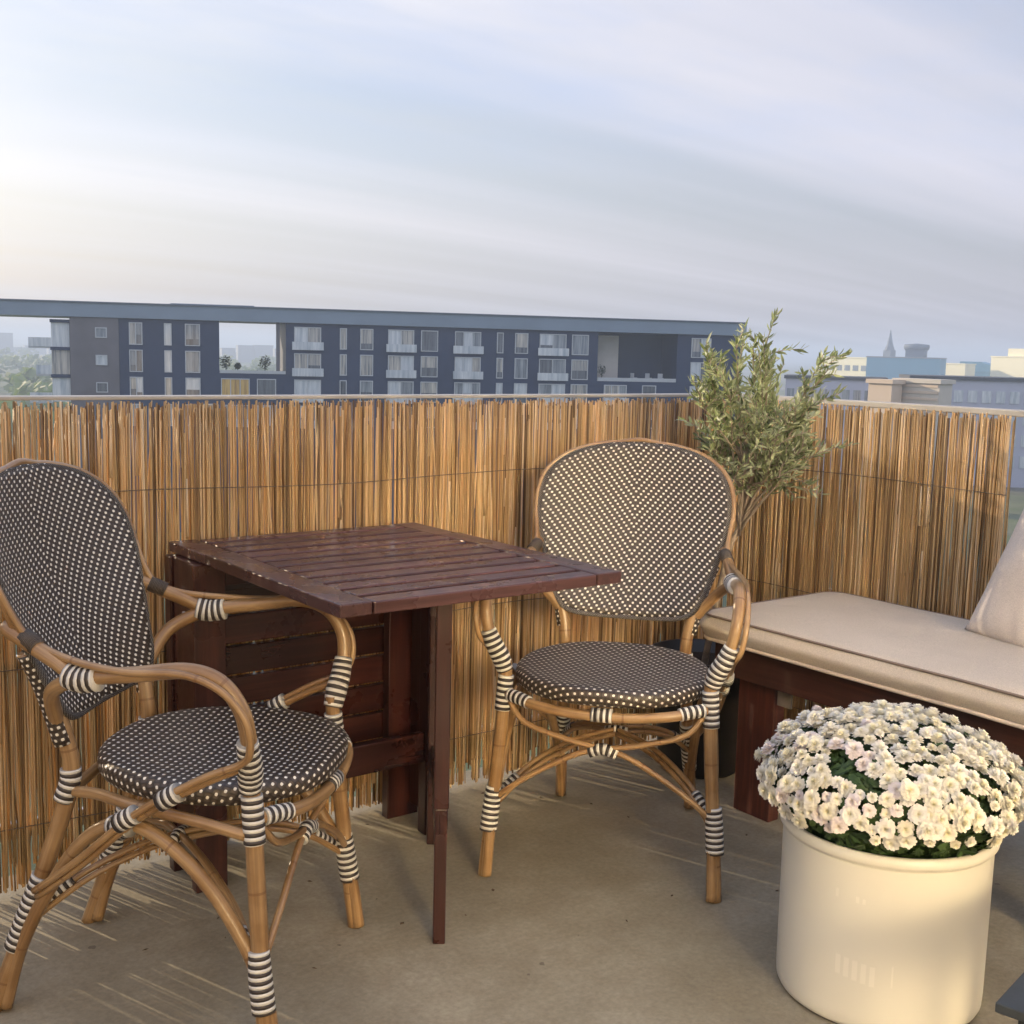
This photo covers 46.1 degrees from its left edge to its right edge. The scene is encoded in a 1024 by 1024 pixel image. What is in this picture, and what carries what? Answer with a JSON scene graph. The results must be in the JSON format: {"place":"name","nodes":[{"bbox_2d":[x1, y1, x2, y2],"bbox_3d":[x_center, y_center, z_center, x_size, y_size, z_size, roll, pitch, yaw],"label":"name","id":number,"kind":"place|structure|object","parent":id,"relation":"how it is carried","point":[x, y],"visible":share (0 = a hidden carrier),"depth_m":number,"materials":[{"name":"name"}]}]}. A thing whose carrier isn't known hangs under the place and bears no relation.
{"place":"outdoors","nodes":[
{"label":"outdoors","id":0,"kind":"place"},
{"bbox_2d":[0,333,12,354],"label":"tower","id":1,"kind":"structure","parent":0,"point":[6,339],"depth_m":1372.08,"materials":[{"name":"concrete"}]},
{"bbox_2d":[13,347,24,353],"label":"building","id":2,"kind":"structure","parent":0,"point":[14,350],"depth_m":1559.12,"materials":[{"name":"concrete"}]},
{"bbox_2d":[23,345,45,353],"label":"building","id":3,"kind":"structure","parent":0,"point":[42,350],"depth_m":1571.08,"materials":[{"name":"concrete"}]},
{"bbox_2d":[220,348,235,358],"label":"building","id":4,"kind":"structure","parent":0,"point":[229,351],"depth_m":1255.50,"materials":[{"name":"concrete"}]},
{"bbox_2d":[255,345,273,360],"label":"building","id":5,"kind":"structure","parent":0,"point":[262,350],"depth_m":1310.80,"materials":[{"name":"concrete"}]},
{"bbox_2d":[273,348,275,363],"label":"building","id":6,"kind":"structure","parent":0,"point":[274,352],"depth_m":1267.53,"materials":[{"name":"concrete"}]},
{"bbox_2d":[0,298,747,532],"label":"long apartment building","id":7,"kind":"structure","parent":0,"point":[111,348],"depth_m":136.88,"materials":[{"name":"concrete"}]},
{"bbox_2d":[95,327,106,337],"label":"window","id":8,"kind":"structure","parent":7,"relation":"in","point":[100,332],"depth_m":129.13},
{"bbox_2d":[96,355,107,364],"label":"window","id":9,"kind":"structure","parent":7,"relation":"in","point":[100,359],"depth_m":129.54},
{"bbox_2d":[96,382,107,392],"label":"window","id":10,"kind":"structure","parent":7,"relation":"in","point":[102,387],"depth_m":129.92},
{"bbox_2d":[129,322,142,344],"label":"window","id":11,"kind":"structure","parent":7,"relation":"in","point":[135,328],"depth_m":130.20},
{"bbox_2d":[129,349,142,371],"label":"window","id":12,"kind":"structure","parent":7,"relation":"in","point":[135,356],"depth_m":130.59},
{"bbox_2d":[130,377,142,394],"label":"window","id":13,"kind":"structure","parent":7,"relation":"in","point":[136,383],"depth_m":130.97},
{"bbox_2d":[130,404,143,425],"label":"window","id":14,"kind":"structure","parent":7,"relation":"in","point":[136,405],"depth_m":131.29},
{"bbox_2d":[164,323,171,345],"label":"window","id":15,"kind":"structure","parent":7,"relation":"in","point":[167,326],"depth_m":131.06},
{"bbox_2d":[164,350,171,372],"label":"window","id":16,"kind":"structure","parent":7,"relation":"in","point":[167,353],"depth_m":131.45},
{"bbox_2d":[165,377,171,394],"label":"window","id":17,"kind":"structure","parent":7,"relation":"in","point":[168,380],"depth_m":131.80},
{"bbox_2d":[168,404,171,425],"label":"window","id":18,"kind":"structure","parent":7,"relation":"in","point":[170,404],"depth_m":132.30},
{"bbox_2d":[185,324,199,345],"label":"window","id":19,"kind":"structure","parent":7,"relation":"in","point":[192,331],"depth_m":131.74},
{"bbox_2d":[185,351,199,372],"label":"window","id":20,"kind":"structure","parent":7,"relation":"in","point":[192,358],"depth_m":132.13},
{"bbox_2d":[185,378,200,394],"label":"window","id":21,"kind":"structure","parent":7,"relation":"in","point":[193,385],"depth_m":132.48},
{"bbox_2d":[219,355,231,368],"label":"terrace shrub","id":22,"kind":"object","parent":7,"relation":"on","point":[224,361],"visible":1,"depth_m":134.88,"materials":[{"name":"green plant"}]},
{"bbox_2d":[221,378,249,394],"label":"window","id":23,"kind":"structure","parent":7,"relation":"in","point":[229,386],"depth_m":133.65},
{"bbox_2d":[225,405,247,426],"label":"window","id":24,"kind":"structure","parent":7,"relation":"in","point":[226,406],"depth_m":134.01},
{"bbox_2d":[234,362,241,369],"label":"terrace shrub","id":25,"kind":"object","parent":7,"relation":"on","point":[237,365],"visible":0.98,"depth_m":135.23,"materials":[{"name":"green plant"}]},
{"bbox_2d":[258,355,270,369],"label":"terrace shrub","id":26,"kind":"object","parent":7,"relation":"on","point":[266,361],"visible":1,"depth_m":136.06,"materials":[{"name":"green plant"}]},
{"bbox_2d":[257,379,275,399],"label":"window","id":27,"kind":"structure","parent":7,"relation":"in","point":[264,386],"depth_m":134.50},
{"bbox_2d":[257,405,275,425],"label":"window","id":28,"kind":"structure","parent":7,"relation":"in","point":[257,405],"depth_m":134.96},
{"bbox_2d":[294,406,314,428],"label":"window","id":29,"kind":"structure","parent":7,"relation":"in","point":[294,406],"depth_m":135.95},
{"bbox_2d":[292,327,323,349],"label":"window","id":30,"kind":"structure","parent":7,"relation":"in","point":[305,338],"depth_m":134.80,"materials":[{"name":"glass"}]},
{"bbox_2d":[292,353,323,376],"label":"window","id":31,"kind":"structure","parent":7,"relation":"in","point":[304,363],"depth_m":135.19,"materials":[{"name":"glass"}]},
{"bbox_2d":[292,379,323,402],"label":"window","id":32,"kind":"structure","parent":7,"relation":"in","point":[301,387],"depth_m":135.66,"materials":[{"name":"glass"}]},
{"bbox_2d":[339,380,346,401],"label":"window","id":33,"kind":"structure","parent":7,"relation":"in","point":[343,383],"depth_m":136.70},
{"bbox_2d":[340,328,346,349],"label":"window","id":34,"kind":"structure","parent":7,"relation":"in","point":[343,331],"depth_m":135.95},
{"bbox_2d":[340,354,346,375],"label":"window","id":35,"kind":"structure","parent":7,"relation":"in","point":[343,357],"depth_m":136.35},
{"bbox_2d":[360,329,372,349],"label":"window","id":36,"kind":"structure","parent":7,"relation":"in","point":[366,335],"depth_m":136.62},
{"bbox_2d":[360,355,372,375],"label":"window","id":37,"kind":"structure","parent":7,"relation":"in","point":[366,361],"depth_m":137.02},
{"bbox_2d":[360,381,372,401],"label":"window","id":38,"kind":"structure","parent":7,"relation":"in","point":[366,387],"depth_m":137.39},
{"bbox_2d":[386,355,415,377],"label":"window","id":39,"kind":"structure","parent":7,"relation":"in","point":[398,366],"depth_m":137.93,"materials":[{"name":"glass"}]},
{"bbox_2d":[386,381,415,403],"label":"window","id":40,"kind":"structure","parent":7,"relation":"in","point":[394,387],"depth_m":138.33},
{"bbox_2d":[386,329,416,352],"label":"window","id":41,"kind":"structure","parent":7,"relation":"in","point":[398,340],"depth_m":137.52,"materials":[{"name":"glass"}]},
{"bbox_2d":[392,407,415,428],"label":"window","id":42,"kind":"structure","parent":7,"relation":"in","point":[392,407],"depth_m":138.55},
{"bbox_2d":[420,382,436,402],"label":"window","id":43,"kind":"structure","parent":7,"relation":"in","point":[425,387],"depth_m":139.25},
{"bbox_2d":[420,356,437,376],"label":"window","id":44,"kind":"structure","parent":7,"relation":"in","point":[429,364],"depth_m":138.87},
{"bbox_2d":[421,330,437,351],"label":"window","id":45,"kind":"structure","parent":7,"relation":"in","point":[429,339],"depth_m":138.50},
{"bbox_2d":[427,407,434,427],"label":"window","id":46,"kind":"structure","parent":7,"relation":"in","point":[427,407],"depth_m":139.76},
{"bbox_2d":[452,382,482,404],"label":"window","id":47,"kind":"structure","parent":7,"relation":"in","point":[459,387],"depth_m":140.34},
{"bbox_2d":[453,357,482,378],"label":"window","id":48,"kind":"structure","parent":7,"relation":"in","point":[465,367],"depth_m":139.93,"materials":[{"name":"glass"}]},
{"bbox_2d":[453,331,483,353],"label":"window","id":49,"kind":"structure","parent":7,"relation":"in","point":[465,342],"depth_m":139.52,"materials":[{"name":"glass"}]},
{"bbox_2d":[470,408,476,429],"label":"window","id":50,"kind":"structure","parent":7,"relation":"in","point":[470,408],"depth_m":140.97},
{"bbox_2d":[495,383,502,402],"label":"window","id":51,"kind":"structure","parent":7,"relation":"in","point":[499,386],"depth_m":141.40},
{"bbox_2d":[496,358,502,377],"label":"window","id":52,"kind":"structure","parent":7,"relation":"in","point":[499,361],"depth_m":141.02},
{"bbox_2d":[497,332,503,352],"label":"window","id":53,"kind":"structure","parent":7,"relation":"in","point":[500,336],"depth_m":140.65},
{"bbox_2d":[514,383,526,403],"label":"window","id":54,"kind":"structure","parent":7,"relation":"in","point":[519,388],"depth_m":142.06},
{"bbox_2d":[514,358,527,378],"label":"window","id":55,"kind":"structure","parent":7,"relation":"in","point":[520,364],"depth_m":141.71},
{"bbox_2d":[515,333,528,353],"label":"window","id":56,"kind":"structure","parent":7,"relation":"in","point":[521,339],"depth_m":141.30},
{"bbox_2d":[537,409,566,429],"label":"window","id":57,"kind":"structure","parent":7,"relation":"in","point":[552,409],"depth_m":143.46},
{"bbox_2d":[537,359,567,380],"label":"window","id":58,"kind":"structure","parent":7,"relation":"in","point":[549,369],"depth_m":142.58,"materials":[{"name":"glass"}]},
{"bbox_2d":[537,384,567,405],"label":"window","id":59,"kind":"structure","parent":7,"relation":"in","point":[542,388],"depth_m":142.97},
{"bbox_2d":[538,334,568,355],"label":"window","id":60,"kind":"structure","parent":7,"relation":"in","point":[550,344],"depth_m":142.17,"materials":[{"name":"glass"}]},
{"bbox_2d":[570,384,587,403],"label":"window","id":61,"kind":"structure","parent":7,"relation":"in","point":[575,388],"depth_m":143.91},
{"bbox_2d":[571,359,587,379],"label":"window","id":62,"kind":"structure","parent":7,"relation":"in","point":[579,368],"depth_m":143.56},
{"bbox_2d":[571,335,588,354],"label":"window","id":63,"kind":"structure","parent":7,"relation":"in","point":[580,343],"depth_m":143.18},
{"bbox_2d":[597,366,605,376],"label":"terrace shrub","id":64,"kind":"object","parent":7,"relation":"on","point":[602,371],"visible":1,"depth_m":145.58,"materials":[{"name":"green plant"}]},
{"bbox_2d":[602,385,628,405],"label":"window","id":65,"kind":"structure","parent":7,"relation":"in","point":[608,389],"depth_m":145.00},
{"bbox_2d":[642,385,655,404],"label":"window","id":66,"kind":"structure","parent":7,"relation":"in","point":[646,389],"depth_m":146.21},
{"bbox_2d":[689,386,707,402],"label":"window","id":67,"kind":"structure","parent":7,"relation":"in","point":[691,387],"depth_m":147.59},
{"bbox_2d":[690,362,707,381],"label":"window","id":68,"kind":"structure","parent":7,"relation":"in","point":[695,367],"depth_m":147.43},
{"bbox_2d":[691,338,711,357],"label":"window","id":69,"kind":"structure","parent":7,"relation":"in","point":[696,350],"depth_m":147.04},
{"bbox_2d":[13,339,990,363],"bbox_3d":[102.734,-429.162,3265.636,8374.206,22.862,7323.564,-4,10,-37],"label":"hills","id":70,"kind":"structure","parent":0,"point":[799,359],"depth_m":5100.18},
{"bbox_2d":[0,343,1023,877],"bbox_3d":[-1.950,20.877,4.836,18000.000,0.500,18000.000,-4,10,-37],"label":"ground","id":71,"kind":"structure","parent":0,"point":[1016,495],"depth_m":168.91,"materials":[{"name":"grey"}]},
{"bbox_2d":[0,346,275,444],"bbox_3d":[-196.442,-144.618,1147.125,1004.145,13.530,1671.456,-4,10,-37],"label":"woodland","id":72,"kind":"object","parent":71,"relation":"on","point":[21,382],"visible":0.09,"depth_m":418.75,"materials":[{"name":"green plant"}]},
{"bbox_2d":[236,345,254,362],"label":"building","id":73,"kind":"structure","parent":71,"relation":"on","point":[245,353],"depth_m":1307.74,"materials":[{"name":"concrete"}]},
{"bbox_2d":[866,356,946,378],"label":"town building","id":74,"kind":"structure","parent":71,"relation":"on","point":[886,366],"depth_m":614.95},
{"bbox_2d":[904,344,929,356],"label":"town building","id":75,"kind":"structure","parent":71,"relation":"on","point":[916,350],"depth_m":628.12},
{"bbox_2d":[0,0,1023,362],"label":"sky","id":76,"kind":"structure","parent":0,"point":[854,169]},
{"bbox_2d":[784,374,887,472],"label":"town building","id":77,"kind":"structure","parent":0,"point":[856,388],"depth_m":223.07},
{"bbox_2d":[787,388,793,395],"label":"window","id":78,"kind":"structure","parent":77,"relation":"in","point":[790,391],"depth_m":225.05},
{"bbox_2d":[820,389,826,397],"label":"window","id":79,"kind":"structure","parent":77,"relation":"in","point":[825,390],"depth_m":223.49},
{"bbox_2d":[842,390,849,399],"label":"window","id":80,"kind":"structure","parent":77,"relation":"in","point":[845,393],"depth_m":222.57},
{"bbox_2d":[853,390,860,399],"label":"window","id":81,"kind":"structure","parent":77,"relation":"in","point":[856,393],"depth_m":222.03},
{"bbox_2d":[864,391,867,400],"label":"window","id":82,"kind":"structure","parent":77,"relation":"in","point":[866,392],"depth_m":221.65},
{"bbox_2d":[819,356,866,375],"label":"town building","id":83,"kind":"structure","parent":0,"point":[851,366],"depth_m":666.45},
{"bbox_2d":[844,365,849,370],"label":"window","id":84,"kind":"structure","parent":83,"relation":"in","point":[847,367],"depth_m":667.88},
{"bbox_2d":[852,365,857,370],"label":"window","id":85,"kind":"structure","parent":83,"relation":"in","point":[855,367],"depth_m":663.33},
{"bbox_2d":[866,379,905,476],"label":"town building","id":86,"kind":"structure","parent":0,"point":[885,390],"depth_m":171.19,"materials":[{"name":"beige brick"}]},
{"bbox_2d":[883,330,895,356],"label":"church spire","id":87,"kind":"structure","parent":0,"point":[889,351],"depth_m":849.56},
{"bbox_2d":[892,378,955,504],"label":"town building","id":88,"kind":"structure","parent":0,"point":[927,391],"depth_m":169.03,"materials":[{"name":"beige brick"}]},
{"bbox_2d":[945,363,975,375],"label":"town building","id":89,"kind":"structure","parent":0,"point":[958,369],"depth_m":648.51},
{"bbox_2d":[899,374,1023,487],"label":"town building","id":90,"kind":"structure","parent":0,"point":[990,392],"depth_m":202.98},
{"bbox_2d":[953,390,963,401],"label":"window","id":91,"kind":"structure","parent":90,"relation":"in","point":[958,394],"depth_m":203.59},
{"bbox_2d":[967,391,977,402],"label":"window","id":92,"kind":"structure","parent":90,"relation":"in","point":[972,395],"depth_m":203.20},
{"bbox_2d":[981,391,991,402],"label":"window","id":93,"kind":"structure","parent":90,"relation":"in","point":[986,395],"depth_m":202.75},
{"bbox_2d":[995,391,1005,403],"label":"window","id":94,"kind":"structure","parent":90,"relation":"in","point":[1000,396],"depth_m":202.35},
{"bbox_2d":[1008,456,1014,467],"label":"window","id":95,"kind":"structure","parent":90,"relation":"in","point":[1009,456],"depth_m":203.34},
{"bbox_2d":[1008,417,1017,424],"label":"window","id":96,"kind":"structure","parent":90,"relation":"in","point":[1013,418],"depth_m":202.40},
{"bbox_2d":[1009,435,1016,446],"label":"window","id":97,"kind":"structure","parent":90,"relation":"in","point":[1010,435],"depth_m":202.85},
{"bbox_2d":[1010,392,1019,403],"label":"window","id":98,"kind":"structure","parent":90,"relation":"in","point":[1014,396],"depth_m":201.96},
{"bbox_2d":[1019,456,1023,467],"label":"window","id":99,"kind":"structure","parent":90,"relation":"in","point":[1021,459],"depth_m":203.05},
{"bbox_2d":[1020,435,1023,446],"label":"window","id":100,"kind":"structure","parent":90,"relation":"in","point":[1022,436],"depth_m":202.60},
{"bbox_2d":[960,361,990,375],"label":"town building","id":101,"kind":"structure","parent":0,"point":[982,368],"depth_m":671.60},
{"bbox_2d":[990,349,1023,376],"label":"town building","id":102,"kind":"structure","parent":0,"point":[1011,364],"depth_m":636.91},
{"bbox_2d":[995,972,1023,1023],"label":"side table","id":103,"kind":"object","parent":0,"point":[1010,1002],"visible":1,"depth_m":1.57,"materials":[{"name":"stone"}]},
{"bbox_3d":[-1.213,10.267,-5.018,14.740,23.200,14.090,-4,10,-37],"label":"apartment block","id":104,"kind":"object","parent":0,"visible":0},
{"bbox_2d":[0,734,1023,1023],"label":"balcony floor","id":105,"kind":"structure","parent":104,"relation":"attached to","point":[584,868],"depth_m":2.35,"materials":[{"name":"concrete"}]},
{"bbox_2d":[0,458,363,1023],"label":"rattan armchair","id":106,"kind":"object","parent":105,"relation":"on","point":[76,584],"visible":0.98,"depth_m":2.02,"materials":[{"name":"wicker"}]},
{"bbox_2d":[165,522,620,943],"bbox_3d":[-0.275,0.440,2.465,0.636,0.711,0.747,-4,10,-37],"label":"gateleg table","id":107,"kind":"object","parent":105,"relation":"on","point":[408,585],"visible":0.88,"depth_m":2.51,"materials":[{"name":"brown wood"}]},
{"bbox_2d":[144,792,777,968],"bbox_3d":[0.066,0.844,2.174,1.678,0.003,1.637,-4,10,-37],"label":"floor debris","id":108,"kind":"object","parent":105,"relation":"on","point":[403,922],"visible":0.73,"depth_m":2.52,"materials":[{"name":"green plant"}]},
{"bbox_2d":[0,393,1023,842],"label":"balcony railing","id":109,"kind":"object","parent":105,"relation":"attached to","point":[780,399],"visible":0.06,"depth_m":2.91,"materials":[{"name":"metal"}]},
{"bbox_2d":[0,398,729,893],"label":"reed screen","id":110,"kind":"object","parent":109,"relation":"attached to","point":[274,468],"visible":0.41,"depth_m":2.77,"materials":[{"name":"wicker"}]},
{"bbox_2d":[726,399,1015,730],"bbox_3d":[0.912,0.211,3.260,0.020,1.000,0.891,-4,10,-37],"label":"reed screen","id":111,"kind":"object","parent":109,"relation":"attached to","point":[896,509],"visible":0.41,"depth_m":3.13,"materials":[{"name":"wicker"}]},
{"bbox_2d":[473,437,750,902],"bbox_3d":[0.243,0.312,2.732,0.580,0.927,0.578,3,8,12],"label":"rattan armchair","id":112,"kind":"object","parent":105,"relation":"on","point":[653,521],"visible":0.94,"depth_m":2.82,"materials":[{"name":"wicker"}]},
{"bbox_2d":[652,639,739,778],"bbox_3d":[0.519,0.540,3.296,0.300,0.322,0.300,-4,10,-37],"label":"plant pot","id":113,"kind":"object","parent":105,"relation":"on","point":[727,732],"visible":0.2,"depth_m":3.21,"materials":[{"name":"black plastic"}]},
{"bbox_2d":[677,307,859,664],"bbox_3d":[0.650,-0.029,3.091,0.455,0.980,0.390,2,8,1],"label":"olive tree","id":114,"kind":"object","parent":113,"relation":"on","point":[776,461],"visible":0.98,"depth_m":3.02,"materials":[{"name":"green plant"}]},
{"bbox_2d":[715,643,1023,821],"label":"wooden bench","id":115,"kind":"object","parent":105,"relation":"on","point":[769,688],"visible":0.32,"depth_m":2.87,"materials":[{"name":"brown wood"}]},
{"bbox_2d":[699,591,1023,729],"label":"bench mattress","id":116,"kind":"object","parent":115,"relation":"on","point":[946,660],"visible":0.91,"depth_m":2.66,"materials":[{"name":"fabric"}]},
{"bbox_2d":[965,509,1023,646],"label":"scatter pillow","id":117,"kind":"object","parent":116,"relation":"on","point":[998,613],"visible":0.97,"depth_m":2.68,"materials":[{"name":"fabric"}]},
{"bbox_2d":[776,791,999,1023],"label":"flower pot","id":118,"kind":"object","parent":105,"relation":"on","point":[866,938],"visible":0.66,"depth_m":2.01,"materials":[{"name":"beige ceramic"}]},
{"bbox_2d":[754,700,1023,858],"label":"chrysanthemum","id":119,"kind":"object","parent":118,"relation":"in","point":[901,780],"visible":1,"depth_m":1.99,"materials":[{"name":"white plant"}]}
]}

